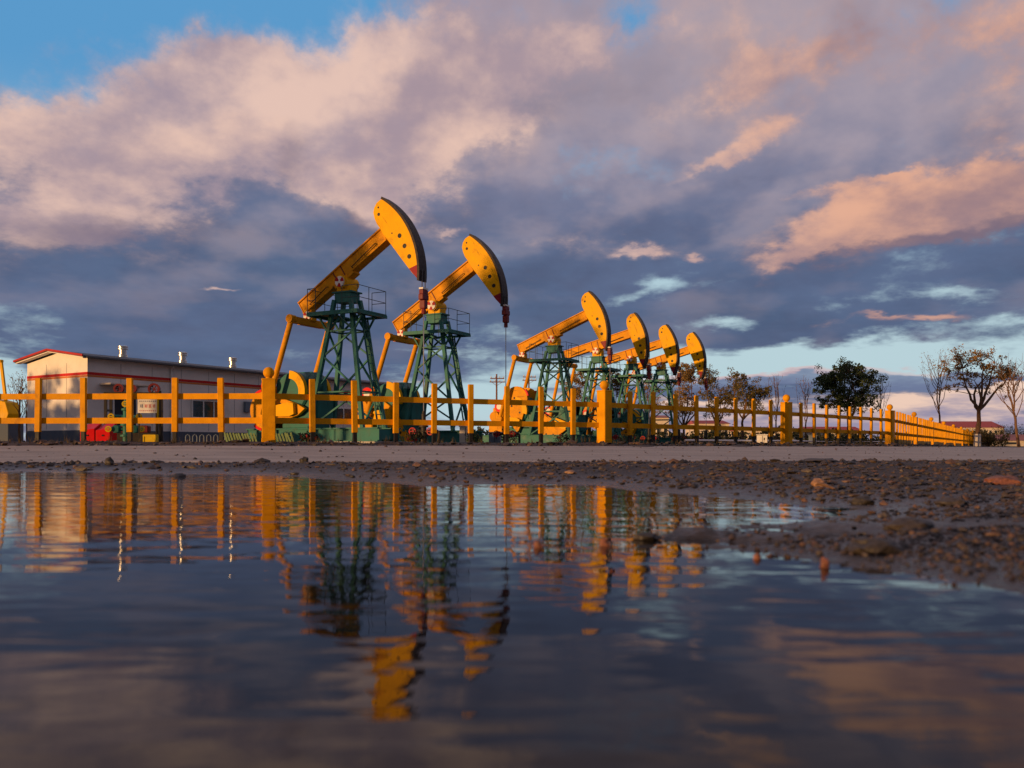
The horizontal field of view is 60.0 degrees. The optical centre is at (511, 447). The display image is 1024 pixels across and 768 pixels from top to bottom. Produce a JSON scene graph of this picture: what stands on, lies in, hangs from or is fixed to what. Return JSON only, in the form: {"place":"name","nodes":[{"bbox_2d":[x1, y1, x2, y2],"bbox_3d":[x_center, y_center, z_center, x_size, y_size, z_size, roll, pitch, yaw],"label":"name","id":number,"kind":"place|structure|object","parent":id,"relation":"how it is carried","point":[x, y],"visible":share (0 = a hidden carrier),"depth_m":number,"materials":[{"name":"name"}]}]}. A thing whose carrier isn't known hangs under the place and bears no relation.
{"place":"outdoors","nodes":[
{"label":"outdoors","id":0,"kind":"place"},
{"bbox_2d":[13,345,417,441],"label":"site building","id":1,"kind":"structure","parent":0,"point":[59,372],"depth_m":44.65,"materials":[{"name":"white paint"}]},
{"bbox_2d":[113,399,137,432],"bbox_3d":[-19.039,-1.320,43.636,0.085,2.500,1.340,0,0,32],"label":"door","id":2,"kind":"structure","parent":1,"relation":"in","point":[117,403],"depth_m":43.41,"materials":[{"name":"white paint"}]},
{"bbox_2d":[191,399,217,417],"bbox_3d":[-16.405,-2.050,47.858,0.082,0.990,2.120,0,0,32],"label":"window","id":3,"kind":"structure","parent":1,"relation":"in","point":[199,408],"depth_m":47.68,"materials":[{"name":"black glass"}]},
{"bbox_2d":[336,408,350,418],"bbox_3d":[-10.799,-2.050,56.823,0.082,0.990,2.070,0,0,32],"label":"window","id":4,"kind":"structure","parent":1,"relation":"in","point":[342,413],"depth_m":56.81,"materials":[{"name":"grey glass"}]},
{"bbox_2d":[0,439,1023,593],"bbox_3d":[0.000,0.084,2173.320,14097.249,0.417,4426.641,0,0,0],"label":"ground","id":5,"kind":"structure","parent":0,"point":[825,527],"depth_m":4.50,"materials":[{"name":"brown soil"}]},
{"bbox_2d":[0,360,23,440],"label":"pumping unit","id":6,"kind":"object","parent":5,"relation":"on","point":[8,409],"visible":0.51,"depth_m":49.63,"materials":[{"name":"yellow paint"}]},
{"bbox_2d":[7,370,26,439],"bbox_3d":[-25.621,-1.996,45.905,1.123,4.021,1.438,0,0,0],"label":"bare tree","id":7,"kind":"object","parent":5,"relation":"on","point":[19,405],"visible":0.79,"depth_m":45.91,"materials":[{"name":"brown plant"}]},
{"bbox_2d":[18,387,26,441],"bbox_3d":[-25.744,-1.668,47.069,1.021,3.372,0.908,0,0,10],"label":"lamp post","id":8,"kind":"object","parent":5,"relation":"on","point":[25,412],"visible":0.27,"depth_m":46.98,"materials":[{"name":"grey metal"}]},
{"bbox_2d":[80,424,116,440],"bbox_3d":[-13.494,-0.458,29.000,1.050,0.736,0.900,0,0,-6],"label":"equipment box","id":9,"kind":"object","parent":5,"relation":"on","point":[96,432],"visible":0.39,"depth_m":28.66,"materials":[{"name":"metal"}]},
{"bbox_2d":[105,457,113,464],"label":"stone","id":10,"kind":"object","parent":5,"relation":"on","point":[109,460],"visible":0.9,"depth_m":9.24,"materials":[{"name":"grey stone"}]},
{"bbox_2d":[105,399,144,440],"bbox_3d":[-12.401,-0.815,28.500,1.200,1.450,0.390,0,0,-12],"label":"valve tree","id":11,"kind":"object","parent":5,"relation":"on","point":[116,428],"visible":0.54,"depth_m":28.40,"materials":[{"name":"green paint"}]},
{"bbox_2d":[0,378,261,441],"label":"rail fence","id":12,"kind":"object","parent":5,"relation":"on","point":[129,420],"visible":0.94,"depth_m":16.36,"materials":[{"name":"paint"}]},
{"bbox_2d":[104,383,162,441],"bbox_3d":[-13.201,-1.163,31.001,1.820,2.147,0.690,0,0,-8],"label":"winch frame","id":13,"kind":"object","parent":5,"relation":"on","point":[147,431],"visible":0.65,"depth_m":30.78,"materials":[{"name":"metal"}]},
{"bbox_2d":[138,399,157,441],"bbox_3d":[-11.495,-0.810,28.012,0.620,1.440,0.066,0,0,-3],"label":"notice board","id":14,"kind":"object","parent":5,"relation":"on","point":[147,405],"visible":0.99,"depth_m":27.99,"materials":[{"name":"white paint"}]},
{"bbox_2d":[143,435,158,441],"bbox_3d":[-11.237,-0.250,27.593,0.385,0.300,0.315,0,0,-5],"label":"crate","id":15,"kind":"object","parent":5,"relation":"on","point":[149,438],"visible":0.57,"depth_m":27.45,"materials":[{"name":"yellow paint"}]},
{"bbox_2d":[157,391,160,441],"bbox_3d":[-11.087,-0.940,27.968,0.225,1.700,0.135,0,0,0],"label":"barrier post","id":16,"kind":"object","parent":5,"relation":"on","point":[158,408],"visible":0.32,"depth_m":27.97,"materials":[{"name":"black metal"}]},
{"bbox_2d":[166,473,185,476],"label":"rock","id":17,"kind":"object","parent":5,"relation":"on","point":[178,475],"visible":0.17,"depth_m":6.67,"materials":[{"name":"stone"}]},
{"bbox_2d":[185,434,225,441],"bbox_3d":[-13.866,-0.351,40.023,1.808,0.513,0.081,0,0,-25],"label":"bicycle rack","id":18,"kind":"object","parent":5,"relation":"on","point":[203,438],"visible":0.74,"depth_m":40.00,"materials":[{"name":"grey metal"}]},
{"bbox_2d":[224,432,256,441],"bbox_3d":[-8.413,-0.283,27.500,1.115,0.387,0.200,0,0,3],"label":"picket edging","id":19,"kind":"object","parent":5,"relation":"on","point":[227,435],"visible":0.61,"depth_m":27.46,"materials":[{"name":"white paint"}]},
{"bbox_2d":[276,476,288,478],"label":"stone","id":20,"kind":"object","parent":5,"relation":"on","point":[282,477],"visible":0.45,"depth_m":6.30,"materials":[{"name":"beige stone"}]},
{"bbox_2d":[276,432,293,441],"bbox_3d":[-7.121,-0.283,27.800,0.660,0.386,0.200,0,0,3],"label":"picket edging","id":21,"kind":"object","parent":5,"relation":"on","point":[286,435],"visible":0.63,"depth_m":27.76,"materials":[{"name":"green paint"}]},
{"bbox_2d":[299,457,307,462],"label":"stone","id":22,"kind":"object","parent":5,"relation":"on","point":[303,459],"visible":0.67,"depth_m":9.72,"materials":[{"name":"stone"}]},
{"bbox_2d":[297,430,321,441],"bbox_3d":[-5.942,-0.293,26.039,0.724,0.449,0.469,0,0,0],"label":"flower shrub","id":23,"kind":"object","parent":5,"relation":"on","point":[305,437],"visible":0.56,"depth_m":25.98,"materials":[{"name":"green plant"}]},
{"bbox_2d":[245,196,428,442],"bbox_3d":[-6.633,-4.569,33.257,8.070,8.968,2.480,0,0,27],"label":"pumpjack","id":24,"kind":"object","parent":5,"relation":"on","point":[397,231],"visible":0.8,"depth_m":32.79,"materials":[{"name":"metal"}]},
{"bbox_2d":[405,430,426,442],"bbox_3d":[-3.254,-0.358,30.020,0.755,0.546,0.524,0,0,0],"label":"flower shrub","id":25,"kind":"object","parent":5,"relation":"on","point":[416,436],"visible":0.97,"depth_m":29.95,"materials":[{"name":"green plant"}]},
{"bbox_2d":[409,411,439,442],"bbox_3d":[-3.089,-0.690,31.457,1.200,1.200,0.429,0,0,20],"label":"wellhead","id":26,"kind":"object","parent":5,"relation":"on","point":[423,417],"visible":0.63,"depth_m":31.38,"materials":[{"name":"metal"}]},
{"bbox_2d":[358,234,509,442],"bbox_3d":[-3.753,-4.237,38.697,8.070,9.577,2.480,0,0,27],"label":"pumpjack","id":27,"kind":"object","parent":5,"relation":"on","point":[483,263],"visible":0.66,"depth_m":38.18,"materials":[{"name":"yellow metal"}]},
{"bbox_2d":[458,426,467,442],"bbox_3d":[-1.852,-0.487,36.000,0.600,0.795,0.450,0,0,8],"label":"utility cabinet","id":28,"kind":"object","parent":5,"relation":"on","point":[463,431],"visible":0.5,"depth_m":35.83,"materials":[{"name":"metal"}]},
{"bbox_2d":[465,431,482,442],"bbox_3d":[-1.421,-0.366,33.049,0.693,0.562,0.548,0,0,36],"label":"flower shrub","id":29,"kind":"object","parent":5,"relation":"on","point":[475,435],"visible":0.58,"depth_m":32.97,"materials":[{"name":"green plant"}]},
{"bbox_2d":[3,434,961,445],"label":"verge weeds","id":30,"kind":"object","parent":5,"relation":"on","point":[108,438],"visible":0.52,"depth_m":16.88,"materials":[{"name":"brown plant"}]},
{"bbox_2d":[488,432,500,442],"bbox_3d":[-0.723,-0.378,38.000,0.600,0.575,0.450,0,0,8],"label":"utility cabinet","id":31,"kind":"object","parent":5,"relation":"on","point":[492,439],"visible":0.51,"depth_m":37.83,"materials":[{"name":"metal"}]},
{"bbox_2d":[490,374,504,398],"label":"utility pole","id":32,"kind":"object","parent":5,"relation":"on","point":[496,378],"visible":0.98,"depth_m":149.86,"materials":[{"name":"brown wood"}]},
{"bbox_2d":[493,429,520,442],"bbox_3d":[-0.209,-0.690,36.898,1.200,1.200,0.429,0,0,20],"label":"wellhead","id":33,"kind":"object","parent":5,"relation":"on","point":[512,433],"visible":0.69,"depth_m":36.74,"materials":[{"name":"red paint"}]},
{"bbox_2d":[501,435,517,442],"bbox_3d":[-0.108,-0.425,40.003,1.033,0.683,0.762,0,0,0],"label":"flower shrub","id":34,"kind":"object","parent":5,"relation":"on","point":[510,439],"visible":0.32,"depth_m":39.93,"materials":[{"name":"green plant"}]},
{"bbox_2d":[0,472,1023,767],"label":"puddle water","id":35,"kind":"structure","parent":5,"relation":"on","point":[194,620],"depth_m":1.03,"materials":[{"name":"blue liquid"}]},
{"bbox_2d":[533,541,542,547],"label":"stone","id":36,"kind":"object","parent":35,"relation":"on","point":[537,544],"visible":0.67,"depth_m":1.95,"materials":[{"name":"brown stone"}]},
{"bbox_2d":[599,538,608,545],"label":"stone","id":37,"kind":"object","parent":35,"relation":"on","point":[604,542],"visible":0.64,"depth_m":1.98,"materials":[{"name":"brown stone"}]},
{"bbox_2d":[632,532,662,539],"bbox_3d":[0.323,0.214,2.119,0.074,0.025,0.051,0,0,0],"label":"stone","id":38,"kind":"object","parent":35,"relation":"on","point":[646,536],"visible":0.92,"depth_m":2.10,"materials":[{"name":"grey stone"}]},
{"bbox_2d":[753,553,760,559],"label":"stone","id":39,"kind":"object","parent":35,"relation":"on","point":[756,556],"visible":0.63,"depth_m":1.74,"materials":[{"name":"brown stone"}]},
{"bbox_2d":[819,557,828,567],"bbox_3d":[0.572,0.215,1.626,0.017,0.029,0.014,0,0,0],"label":"stone","id":40,"kind":"object","parent":35,"relation":"on","point":[824,563],"visible":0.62,"depth_m":1.62,"materials":[{"name":"brown stone"}]},
{"bbox_2d":[522,375,535,387],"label":"utility pole","id":41,"kind":"object","parent":5,"relation":"on","point":[529,380],"visible":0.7,"depth_m":164.88,"materials":[{"name":"brown wood"}]},
{"bbox_2d":[483,291,612,442],"bbox_3d":[1.897,-4.389,50.596,8.070,8.609,2.480,0,0,27],"label":"pumpjack","id":42,"kind":"object","parent":5,"relation":"on","point":[594,313],"visible":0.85,"depth_m":50.20,"materials":[{"name":"yellow metal"}]},
{"bbox_2d":[553,433,570,441],"bbox_3d":[2.292,-0.382,39.965,0.875,0.595,0.604,0,0,0],"label":"flower shrub","id":43,"kind":"object","parent":5,"relation":"on","point":[559,437],"visible":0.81,"depth_m":39.88,"materials":[{"name":"green plant"}]},
{"bbox_2d":[565,470,576,473],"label":"stone","id":44,"kind":"object","parent":5,"relation":"on","point":[570,472],"visible":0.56,"depth_m":6.29,"materials":[{"name":"beige stone"}]},
{"bbox_2d":[559,371,589,401],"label":"tree","id":45,"kind":"object","parent":5,"relation":"on","point":[576,380],"visible":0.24,"depth_m":87.61,"materials":[{"name":"brown plant"}]},
{"bbox_2d":[261,367,893,444],"bbox_3d":[4.679,-0.754,22.711,22.623,1.452,1.812,0,0,-39],"label":"rail fence","id":46,"kind":"object","parent":5,"relation":"on","point":[604,405],"visible":0.97,"depth_m":19.19,"materials":[{"name":"paint"}]},
{"bbox_2d":[543,312,650,443],"bbox_3d":[4.967,-4.237,56.587,8.070,8.303,2.480,0,0,27],"label":"pumpjack","id":47,"kind":"object","parent":5,"relation":"on","point":[636,332],"visible":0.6,"depth_m":56.14,"materials":[{"name":"yellow metal"}]},
{"bbox_2d":[600,368,631,411],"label":"tree","id":48,"kind":"object","parent":5,"relation":"on","point":[615,382],"visible":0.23,"depth_m":91.66,"materials":[{"name":"brown plant"}]},
{"bbox_2d":[612,433,620,439],"bbox_3d":[5.441,-0.690,48.797,1.200,1.200,0.429,0,0,20],"label":"wellhead","id":49,"kind":"object","parent":5,"relation":"on","point":[614,437],"visible":0.3,"depth_m":48.60,"materials":[{"name":"red paint"}]},
{"bbox_2d":[617,434,639,443],"bbox_3d":[5.547,-0.389,42.028,1.083,0.610,0.832,0,0,0],"label":"flower shrub","id":50,"kind":"object","parent":5,"relation":"on","point":[622,437],"visible":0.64,"depth_m":41.99,"materials":[{"name":"green plant"}]},
{"bbox_2d":[583,324,680,442],"bbox_3d":[7.787,-4.223,61.636,8.070,8.276,2.480,0,0,27],"label":"pumpjack","id":51,"kind":"object","parent":5,"relation":"on","point":[667,342],"visible":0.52,"depth_m":60.96,"materials":[{"name":"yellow metal"}]},
{"bbox_2d":[633,373,664,416],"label":"tree","id":52,"kind":"object","parent":5,"relation":"on","point":[649,391],"visible":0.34,"depth_m":91.73,"materials":[{"name":"brown plant"}]},
{"bbox_2d":[640,429,658,442],"bbox_3d":[8.511,-0.690,54.788,1.200,1.200,0.429,0,0,20],"label":"wellhead","id":53,"kind":"object","parent":5,"relation":"on","point":[648,437],"visible":0.61,"depth_m":54.72,"materials":[{"name":"red paint"}]},
{"bbox_2d":[655,415,668,436],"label":"building","id":54,"kind":"structure","parent":5,"relation":"on","point":[661,422],"depth_m":130.00,"materials":[{"name":"white paint"}]},
{"bbox_2d":[618,332,707,443],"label":"pumpjack","id":55,"kind":"object","parent":5,"relation":"on","point":[694,348],"visible":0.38,"depth_m":65.31,"materials":[{"name":"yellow metal"}]},
{"bbox_2d":[671,429,680,442],"bbox_3d":[11.331,-0.690,59.837,1.200,1.200,0.429,0,0,20],"label":"wellhead","id":56,"kind":"object","parent":5,"relation":"on","point":[679,436],"visible":0.32,"depth_m":59.78,"materials":[{"name":"red paint"}]},
{"bbox_2d":[664,362,701,436],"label":"tree","id":57,"kind":"object","parent":5,"relation":"on","point":[688,375],"visible":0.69,"depth_m":85.68,"materials":[{"name":"brown plant"}]},
{"bbox_2d":[679,436,694,443],"bbox_3d":[9.443,-0.365,48.014,0.938,0.582,0.688,0,0,-9],"label":"flower shrub","id":58,"kind":"object","parent":5,"relation":"on","point":[683,438],"visible":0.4,"depth_m":47.94,"materials":[{"name":"green plant"}]},
{"bbox_2d":[474,424,906,444],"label":"hedge","id":59,"kind":"object","parent":5,"relation":"on","point":[831,437],"visible":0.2,"depth_m":123.52,"materials":[{"name":"green plant"}]},
{"bbox_2d":[699,430,714,443],"bbox_3d":[14.121,-0.690,64.287,1.200,1.200,0.429,0,0,20],"label":"wellhead","id":60,"kind":"object","parent":5,"relation":"on","point":[705,437],"visible":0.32,"depth_m":64.23,"materials":[{"name":"red paint"}]},
{"bbox_2d":[696,364,740,438],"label":"tree","id":61,"kind":"object","parent":5,"relation":"on","point":[710,397],"visible":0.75,"depth_m":83.81,"materials":[{"name":"brown plant"}]},
{"bbox_2d":[725,367,773,443],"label":"tree","id":62,"kind":"object","parent":5,"relation":"on","point":[752,393],"visible":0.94,"depth_m":79.72,"materials":[{"name":"brown plant"}]},
{"bbox_2d":[756,434,767,442],"bbox_3d":[12.966,-0.388,46.000,0.600,0.595,0.450,0,0,8],"label":"utility cabinet","id":63,"kind":"object","parent":5,"relation":"on","point":[761,437],"visible":0.72,"depth_m":45.82,"materials":[{"name":"metal"}]},
{"bbox_2d":[764,375,785,439],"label":"bare tree","id":64,"kind":"object","parent":5,"relation":"on","point":[777,398],"visible":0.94,"depth_m":79.96,"materials":[{"name":"brown plant"}]},
{"bbox_2d":[684,439,884,443],"bbox_3d":[15.904,-0.245,48.963,17.728,0.310,0.964,0,0,-34],"label":"pipeline","id":65,"kind":"object","parent":5,"relation":"on","point":[723,441],"visible":0.38,"depth_m":46.26,"materials":[{"name":"metal"}]},
{"bbox_2d":[795,377,813,443],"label":"bare tree","id":66,"kind":"object","parent":5,"relation":"on","point":[805,396],"visible":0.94,"depth_m":81.95,"materials":[{"name":"brown plant"}]},
{"bbox_2d":[808,435,816,443],"bbox_3d":[16.946,-0.403,50.000,0.500,0.625,0.380,0,0,8],"label":"utility cabinet","id":67,"kind":"object","parent":5,"relation":"on","point":[810,438],"visible":0.47,"depth_m":49.87,"materials":[{"name":"metal"}]},
{"bbox_2d":[811,478,825,486],"bbox_3d":[1.524,0.182,4.408,0.076,0.062,0.061,0,0,0],"label":"stone","id":68,"kind":"object","parent":5,"relation":"on","point":[814,481],"visible":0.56,"depth_m":4.39,"materials":[{"name":"brown stone"}]},
{"bbox_2d":[803,458,837,462],"bbox_3d":[3.404,0.152,9.808,0.427,0.071,0.313,0,0,0],"label":"stone","id":69,"kind":"object","parent":5,"relation":"on","point":[813,460],"visible":0.69,"depth_m":9.71,"materials":[{"name":"grey stone"}]},
{"bbox_2d":[816,481,835,489],"bbox_3d":[1.419,0.173,4.011,0.095,0.040,0.014,0,0,-11],"label":"twig","id":70,"kind":"object","parent":5,"relation":"on","point":[824,485],"visible":1,"depth_m":4.00,"materials":[{"name":"brown wood"}]},
{"bbox_2d":[811,356,888,442],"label":"tree","id":71,"kind":"object","parent":5,"relation":"on","point":[847,372],"visible":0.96,"depth_m":75.36,"materials":[{"name":"green plant"}]},
{"bbox_2d":[849,495,874,504],"bbox_3d":[1.327,0.204,3.354,0.090,0.046,0.073,0,0,0],"label":"stone","id":72,"kind":"object","parent":5,"relation":"on","point":[863,500],"visible":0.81,"depth_m":3.34,"materials":[{"name":"brown stone"}]},
{"bbox_2d":[844,536,902,554],"bbox_3d":[0.733,0.204,1.803,0.093,0.043,0.101,0,0,-40],"label":"rock","id":73,"kind":"object","parent":5,"relation":"on","point":[868,545],"visible":0.86,"depth_m":1.78,"materials":[{"name":"stone"}]},
{"bbox_2d":[875,379,890,413],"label":"bare tree","id":74,"kind":"object","parent":5,"relation":"on","point":[880,400],"visible":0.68,"depth_m":77.88,"materials":[{"name":"brown plant"}]},
{"bbox_2d":[881,517,934,529],"bbox_3d":[0.997,0.194,2.221,0.136,0.040,0.099,0,0,0],"label":"rock","id":75,"kind":"object","parent":5,"relation":"on","point":[911,523],"visible":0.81,"depth_m":2.20,"materials":[{"name":"stone"}]},
{"bbox_2d":[894,410,973,445],"bbox_3d":[26.155,-0.754,53.083,0.258,1.452,52.497,0,0,30],"label":"rail fence","id":76,"kind":"object","parent":5,"relation":"on","point":[930,431],"visible":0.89,"depth_m":41.06,"materials":[{"name":"paint"}]},
{"bbox_2d":[918,348,954,423],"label":"bare tree","id":77,"kind":"object","parent":5,"relation":"on","point":[939,404],"visible":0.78,"depth_m":82.00,"materials":[{"name":"brown plant"}]},
{"bbox_2d":[933,496,967,506],"bbox_3d":[1.578,0.199,3.184,0.101,0.047,0.100,0,0,-35],"label":"stone","id":78,"kind":"object","parent":5,"relation":"on","point":[949,501],"visible":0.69,"depth_m":3.16,"materials":[{"name":"grey stone"}]},
{"bbox_2d":[933,344,1021,446],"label":"tree","id":79,"kind":"object","parent":5,"relation":"on","point":[981,405],"visible":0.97,"depth_m":67.82,"materials":[{"name":"green plant"}]},
{"bbox_2d":[969,427,1010,445],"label":"bush","id":80,"kind":"object","parent":5,"relation":"on","point":[989,438],"visible":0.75,"depth_m":73.47,"materials":[{"name":"green plant"}]},
{"bbox_2d":[984,475,1022,484],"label":"stone","id":81,"kind":"object","parent":5,"relation":"on","point":[1002,480],"visible":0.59,"depth_m":4.42,"materials":[{"name":"brown stone"}]},
{"bbox_2d":[990,354,1023,446],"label":"bare tree","id":82,"kind":"object","parent":5,"relation":"on","point":[1017,382],"visible":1,"depth_m":60.00,"materials":[{"name":"brown plant"}]},
{"bbox_2d":[991,423,1023,434],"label":"bush","id":83,"kind":"object","parent":5,"relation":"on","point":[1010,431],"visible":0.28,"depth_m":139.88,"materials":[{"name":"brown plant"}]},
{"bbox_2d":[0,445,1023,462],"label":"road","id":84,"kind":"structure","parent":0,"point":[117,454],"depth_m":13.68,"materials":[{"name":"concrete"}]},
{"bbox_2d":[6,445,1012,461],"bbox_3d":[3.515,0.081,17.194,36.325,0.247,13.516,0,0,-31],"label":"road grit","id":85,"kind":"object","parent":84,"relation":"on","point":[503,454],"visible":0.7,"depth_m":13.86,"materials":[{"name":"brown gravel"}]},
{"bbox_2d":[0,0,1023,443],"label":"sky","id":86,"kind":"structure","parent":0,"point":[791,187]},
{"bbox_2d":[685,420,730,442],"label":"building","id":87,"kind":"structure","parent":0,"point":[710,422],"depth_m":191.49,"materials":[{"name":"white paint"}]},
{"bbox_2d":[729,427,792,439],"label":"building","id":88,"kind":"structure","parent":0,"point":[756,432],"depth_m":230.00,"materials":[{"name":"white paint"}]},
{"bbox_2d":[794,427,858,443],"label":"building","id":89,"kind":"structure","parent":0,"point":[842,428],"depth_m":243.82,"materials":[{"name":"white paint"}]},
{"bbox_2d":[938,421,1005,434],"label":"building","id":90,"kind":"structure","parent":0,"point":[986,425],"depth_m":261.72,"materials":[{"name":"white paint"}]},
{"bbox_2d":[981,435,1023,445],"bbox_3d":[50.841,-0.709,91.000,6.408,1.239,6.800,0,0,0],"label":"house","id":91,"kind":"structure","parent":0,"point":[1012,441],"depth_m":88.00,"materials":[{"name":"white paint"}]}
]}

